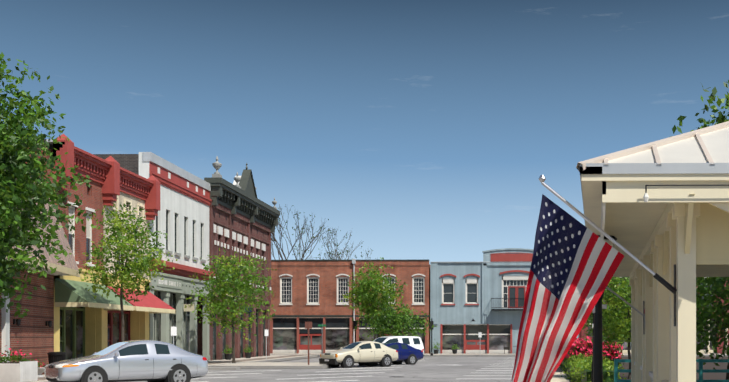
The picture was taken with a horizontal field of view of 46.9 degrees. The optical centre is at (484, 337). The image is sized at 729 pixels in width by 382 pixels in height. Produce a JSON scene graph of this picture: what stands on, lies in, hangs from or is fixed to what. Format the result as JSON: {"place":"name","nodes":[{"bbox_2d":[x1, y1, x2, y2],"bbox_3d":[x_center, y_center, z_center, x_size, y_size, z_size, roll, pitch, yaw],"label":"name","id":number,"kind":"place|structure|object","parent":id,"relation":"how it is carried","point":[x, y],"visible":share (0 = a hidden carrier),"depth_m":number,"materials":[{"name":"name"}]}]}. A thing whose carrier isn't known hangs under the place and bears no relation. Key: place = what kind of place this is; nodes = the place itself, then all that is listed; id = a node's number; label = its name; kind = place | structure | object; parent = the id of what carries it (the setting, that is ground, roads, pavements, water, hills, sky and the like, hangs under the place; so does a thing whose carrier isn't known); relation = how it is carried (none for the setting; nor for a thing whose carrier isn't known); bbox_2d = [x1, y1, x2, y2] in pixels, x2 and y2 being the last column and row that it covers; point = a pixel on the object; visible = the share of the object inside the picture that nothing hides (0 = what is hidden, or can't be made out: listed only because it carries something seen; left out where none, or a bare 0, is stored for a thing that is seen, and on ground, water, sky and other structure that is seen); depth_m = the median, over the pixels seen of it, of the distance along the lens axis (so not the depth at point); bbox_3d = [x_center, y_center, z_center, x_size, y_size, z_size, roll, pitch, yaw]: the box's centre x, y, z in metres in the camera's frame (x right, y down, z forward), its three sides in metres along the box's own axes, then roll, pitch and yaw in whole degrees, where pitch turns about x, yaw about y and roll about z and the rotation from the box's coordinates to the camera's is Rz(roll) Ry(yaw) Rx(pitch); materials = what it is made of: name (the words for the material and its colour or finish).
{"place":"outdoors","nodes":[
{"label":"outdoors","id":0,"kind":"place"},
{"bbox_2d":[305,322,311,364],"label":"sign post","id":1,"kind":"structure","parent":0,"point":[308,325],"depth_m":46.77,"materials":[{"name":"brown metal"}]},
{"bbox_2d":[130,356,514,381],"bbox_3d":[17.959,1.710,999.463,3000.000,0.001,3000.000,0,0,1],"label":"asphalt road","id":2,"kind":"structure","parent":0,"point":[444,369],"depth_m":39.09,"materials":[{"name":"grey asphalt"}]},
{"bbox_2d":[0,170,79,374],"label":"building","id":3,"kind":"structure","parent":2,"relation":"on","point":[33,333],"depth_m":33.32,"materials":[{"name":"brown brick"}]},
{"bbox_2d":[13,319,20,325],"bbox_3d":[-17.593,-0.570,31.117,0.257,0.280,0.182,0,0,1],"label":"wall vent","id":4,"kind":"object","parent":3,"relation":"attached to","point":[17,322],"depth_m":31.06,"materials":[{"name":"black metal"}]},
{"bbox_2d":[46,321,51,326],"bbox_3d":[-18.401,-0.570,34.933,0.257,0.280,0.182,0,0,1],"label":"wall vent","id":5,"kind":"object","parent":3,"relation":"attached to","point":[49,323],"depth_m":34.87,"materials":[{"name":"black metal"}]},
{"bbox_2d":[0,52,96,317],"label":"tree","id":6,"kind":"object","parent":2,"relation":"on","point":[19,186],"visible":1,"depth_m":19.90,"materials":[{"name":"green plant"}]},
{"bbox_2d":[16,134,174,359],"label":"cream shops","id":7,"kind":"structure","parent":2,"relation":"on","point":[86,323],"depth_m":40.00,"materials":[{"name":"brick"}]},
{"bbox_2d":[45,340,207,381],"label":"silver sedan","id":8,"kind":"object","parent":2,"relation":"on","point":[143,360],"visible":1,"depth_m":26.93,"materials":[{"name":"white paint"}]},
{"bbox_2d":[93,152,214,360],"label":"white stucco building","id":9,"kind":"structure","parent":2,"relation":"on","point":[182,218],"depth_m":50.42,"materials":[{"name":"paint"}]},
{"bbox_2d":[184,304,193,310],"bbox_3d":[-18.109,-1.846,50.566,0.800,0.513,0.040,0,0,1],"label":"shop sign","id":10,"kind":"object","parent":9,"relation":"attached to","point":[190,308],"visible":0.74,"depth_m":50.54,"materials":[{"name":"beige metal"}]},
{"bbox_2d":[157,276,237,297],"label":"shop name boards","id":11,"kind":"object","parent":9,"relation":"attached to","point":[170,283],"visible":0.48,"depth_m":48.36,"materials":[{"name":"grey paint"}]},
{"bbox_2d":[171,326,176,344],"bbox_3d":[-15.574,0.560,41.414,0.297,2.300,0.051,0,0,-44],"label":"parking sign","id":12,"kind":"object","parent":2,"relation":"on","point":[173,331],"visible":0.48,"depth_m":41.40,"materials":[{"name":"metal"}]},
{"bbox_2d":[198,156,279,360],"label":"building","id":13,"kind":"structure","parent":2,"relation":"on","point":[243,219],"depth_m":61.35,"materials":[{"name":"brown brick"}]},
{"bbox_2d":[265,329,267,359],"bbox_3d":[-15.271,0.560,57.912,0.297,2.300,0.051,0,0,-44],"label":"parking sign","id":14,"kind":"object","parent":2,"relation":"on","point":[266,332],"visible":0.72,"depth_m":57.90,"materials":[{"name":"metal"}]},
{"bbox_2d":[272,204,324,259],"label":"tree","id":15,"kind":"object","parent":2,"relation":"on","point":[300,234],"visible":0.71,"depth_m":115.74,"materials":[{"name":"brown plant"}]},
{"bbox_2d":[271,207,330,259],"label":"tree","id":16,"kind":"object","parent":2,"relation":"on","point":[273,239],"visible":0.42,"depth_m":116.59,"materials":[{"name":"brown plant"}]},
{"bbox_2d":[292,242,339,259],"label":"tree","id":17,"kind":"object","parent":2,"relation":"on","point":[318,254],"visible":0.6,"depth_m":123.48,"materials":[{"name":"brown plant"}]},
{"bbox_2d":[317,226,362,259],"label":"tree","id":18,"kind":"object","parent":2,"relation":"on","point":[329,238],"visible":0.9,"depth_m":122.70,"materials":[{"name":"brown plant"}]},
{"bbox_2d":[270,259,429,353],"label":"brick building","id":19,"kind":"structure","parent":2,"relation":"on","point":[312,291],"depth_m":79.96,"materials":[{"name":"brown brick"}]},
{"bbox_2d":[192,363,513,381],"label":"road markings","id":20,"kind":"object","parent":2,"relation":"on","point":[357,373],"visible":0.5,"depth_m":41.29,"materials":[{"name":"paint"}]},
{"bbox_2d":[332,248,375,259],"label":"tree","id":21,"kind":"object","parent":2,"relation":"on","point":[350,256],"visible":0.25,"depth_m":128.39,"materials":[{"name":"brown plant"}]},
{"bbox_2d":[353,318,356,341],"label":"pedestrian signal","id":22,"kind":"object","parent":2,"relation":"on","point":[354,323],"visible":0.42,"depth_m":71.54,"materials":[{"name":"black metal"}]},
{"bbox_2d":[319,341,397,367],"bbox_3d":[-7.170,0.991,47.753,4.529,1.573,1.969,0,0,-44],"label":"car","id":23,"kind":"object","parent":2,"relation":"on","point":[370,353],"visible":1,"depth_m":47.11,"materials":[{"name":"beige paint"}]},
{"bbox_2d":[341,257,406,339],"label":"bright tree","id":24,"kind":"object","parent":2,"relation":"on","point":[365,294],"visible":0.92,"depth_m":69.13,"materials":[{"name":"green plant"}]},
{"bbox_2d":[26,353,726,381],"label":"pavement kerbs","id":25,"kind":"structure","parent":2,"relation":"on","point":[262,362],"depth_m":51.14,"materials":[{"name":"concrete"}]},
{"bbox_2d":[0,345,37,381],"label":"white planter box","id":26,"kind":"object","parent":25,"relation":"on","point":[22,370],"visible":0.98,"depth_m":28.94,"materials":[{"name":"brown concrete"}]},
{"bbox_2d":[33,359,47,376],"bbox_3d":[-17.392,1.202,32.245,0.691,0.716,0.680,0,0,-35],"label":"planter urn","id":27,"kind":"object","parent":25,"relation":"on","point":[40,369],"visible":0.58,"depth_m":32.17,"materials":[{"name":"white concrete"}]},
{"bbox_2d":[47,352,66,363],"bbox_3d":[-17.874,1.085,34.558,0.720,0.950,0.720,0,0,1],"label":"planter","id":28,"kind":"object","parent":25,"relation":"on","point":[53,357],"visible":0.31,"depth_m":34.30,"materials":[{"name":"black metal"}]},
{"bbox_2d":[77,203,176,341],"bbox_3d":[-15.504,-2.224,35.823,3.908,7.608,4.198,0,0,-31],"label":"street tree","id":29,"kind":"object","parent":25,"relation":"on","point":[141,259],"visible":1,"depth_m":35.58,"materials":[{"name":"green plant"}]},
{"bbox_2d":[221,344,231,359],"bbox_3d":[-17.807,0.943,57.497,1.067,1.235,0.962,0,0,1],"label":"pot plant","id":30,"kind":"object","parent":25,"relation":"on","point":[228,356],"visible":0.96,"depth_m":57.32,"materials":[{"name":"green plant"}]},
{"bbox_2d":[184,247,276,362],"bbox_3d":[-15.371,-1.930,50.060,5.262,7.021,6.221,0,0,1],"label":"street tree","id":31,"kind":"object","parent":25,"relation":"on","point":[229,275],"visible":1,"depth_m":49.76,"materials":[{"name":"green plant"}]},
{"bbox_2d":[242,344,252,357],"bbox_3d":[-17.724,0.943,61.996,1.067,1.235,0.962,0,0,1],"label":"pot plant","id":32,"kind":"object","parent":25,"relation":"on","point":[247,355],"visible":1,"depth_m":61.83,"materials":[{"name":"green plant"}]},
{"bbox_2d":[430,339,439,353],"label":"pot plant","id":33,"kind":"object","parent":25,"relation":"on","point":[435,351],"visible":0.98,"depth_m":78.09,"materials":[{"name":"green plant"}]},
{"bbox_2d":[452,343,458,353],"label":"pot plant","id":34,"kind":"object","parent":25,"relation":"on","point":[454,351],"visible":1,"depth_m":78.55,"materials":[{"name":"green plant"}]},
{"bbox_2d":[358,342,422,365],"bbox_3d":[-5.991,1.044,51.443,4.597,1.456,1.989,0,0,-44],"label":"blue sedan car","id":35,"kind":"object","parent":2,"relation":"on","point":[409,354],"visible":0.35,"depth_m":51.52,"materials":[{"name":"blue paint"}]},
{"bbox_2d":[276,356,514,368],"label":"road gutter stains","id":36,"kind":"object","parent":2,"relation":"on","point":[423,356],"visible":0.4,"depth_m":73.70,"materials":[{"name":"grey concrete"}]},
{"bbox_2d":[359,299,436,340],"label":"dark tree","id":37,"kind":"object","parent":2,"relation":"on","point":[387,319],"visible":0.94,"depth_m":67.32,"materials":[{"name":"green plant"}]},
{"bbox_2d":[374,336,423,360],"bbox_3d":[-6.505,0.843,56.349,4.848,1.884,2.149,0,0,-44],"label":"white suv","id":38,"kind":"object","parent":2,"relation":"on","point":[415,342],"visible":0.19,"depth_m":56.38,"materials":[{"name":"white paint"}]},
{"bbox_2d":[430,318,433,355],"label":"pedestrian signal","id":39,"kind":"object","parent":2,"relation":"on","point":[431,328],"visible":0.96,"depth_m":73.15,"materials":[{"name":"black metal"}]},
{"bbox_2d":[0,0,728,263],"label":"sky","id":40,"kind":"structure","parent":0,"point":[429,130],"materials":[{"name":"blue"}]},
{"bbox_2d":[430,248,577,353],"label":"building","id":41,"kind":"structure","parent":0,"point":[469,301],"depth_m":79.67,"materials":[{"name":"blue paint"}]},
{"bbox_2d":[512,194,623,381],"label":"american flag","id":42,"kind":"object","parent":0,"point":[575,263],"visible":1,"depth_m":6.63,"materials":[{"name":"fabric"}]},
{"bbox_2d":[550,356,727,381],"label":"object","id":43,"kind":"structure","parent":0,"point":[556,377],"depth_m":38.41,"materials":[{"name":"concrete"}]},
{"bbox_2d":[560,356,606,381],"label":"yellow shrubs","id":44,"kind":"object","parent":43,"relation":"on","point":[568,367],"visible":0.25,"depth_m":32.93,"materials":[{"name":"green plant"}]},
{"bbox_2d":[559,336,623,371],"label":"rose bushes","id":45,"kind":"object","parent":43,"relation":"on","point":[578,346],"visible":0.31,"depth_m":40.12,"materials":[{"name":"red plant"}]},
{"bbox_2d":[591,313,593,381],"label":"lamp post","id":46,"kind":"object","parent":43,"relation":"on","point":[592,357],"visible":0.12,"depth_m":26.53,"materials":[{"name":"black metal"}]},
{"bbox_2d":[565,351,625,381],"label":"hedge row","id":47,"kind":"object","parent":43,"relation":"on","point":[584,374],"visible":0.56,"depth_m":27.74,"materials":[{"name":"green plant"}]},
{"bbox_2d":[581,285,627,353],"bbox_3d":[7.790,-1.016,49.509,4.509,5.432,4.804,0,0,-31],"label":"park tree","id":48,"kind":"object","parent":43,"relation":"on","point":[591,322],"visible":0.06,"depth_m":49.36,"materials":[{"name":"green plant"}]},
{"bbox_2d":[593,235,616,381],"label":"lamp post","id":49,"kind":"object","parent":43,"relation":"on","point":[598,352],"visible":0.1,"depth_m":9.76,"materials":[{"name":"black metal"}]},
{"bbox_2d":[582,277,630,378],"bbox_3d":[5.887,-0.870,33.346,4.371,5.140,4.798,0,0,1],"label":"park tree","id":50,"kind":"object","parent":43,"relation":"on","point":[614,301],"visible":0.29,"depth_m":32.96,"materials":[{"name":"green plant"}]},
{"bbox_2d":[576,121,728,381],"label":"pavilion","id":51,"kind":"structure","parent":43,"relation":"on","point":[660,207],"depth_m":6.68,"materials":[{"name":"beige paint"}]},
{"bbox_2d":[539,175,676,333],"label":"flagpole brackets","id":52,"kind":"object","parent":51,"relation":"attached to","point":[656,276],"visible":0.88,"depth_m":6.67,"materials":[{"name":"silver metal"}]},
{"bbox_2d":[614,359,728,381],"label":"teal fence rails","id":53,"kind":"object","parent":43,"relation":"on","point":[700,370],"visible":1,"depth_m":19.50,"materials":[{"name":"metal"}]},
{"bbox_2d":[618,277,728,379],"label":"tree","id":54,"kind":"object","parent":43,"relation":"on","point":[705,314],"visible":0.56,"depth_m":22.75,"materials":[{"name":"green plant"}]},
{"bbox_2d":[670,80,728,319],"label":"park tree","id":55,"kind":"object","parent":43,"relation":"on","point":[720,118],"visible":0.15,"depth_m":18.60,"materials":[{"name":"green plant"}]},
{"bbox_2d":[578,277,728,353],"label":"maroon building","id":56,"kind":"structure","parent":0,"point":[624,349],"depth_m":79.42,"materials":[{"name":"brick"}]}
]}

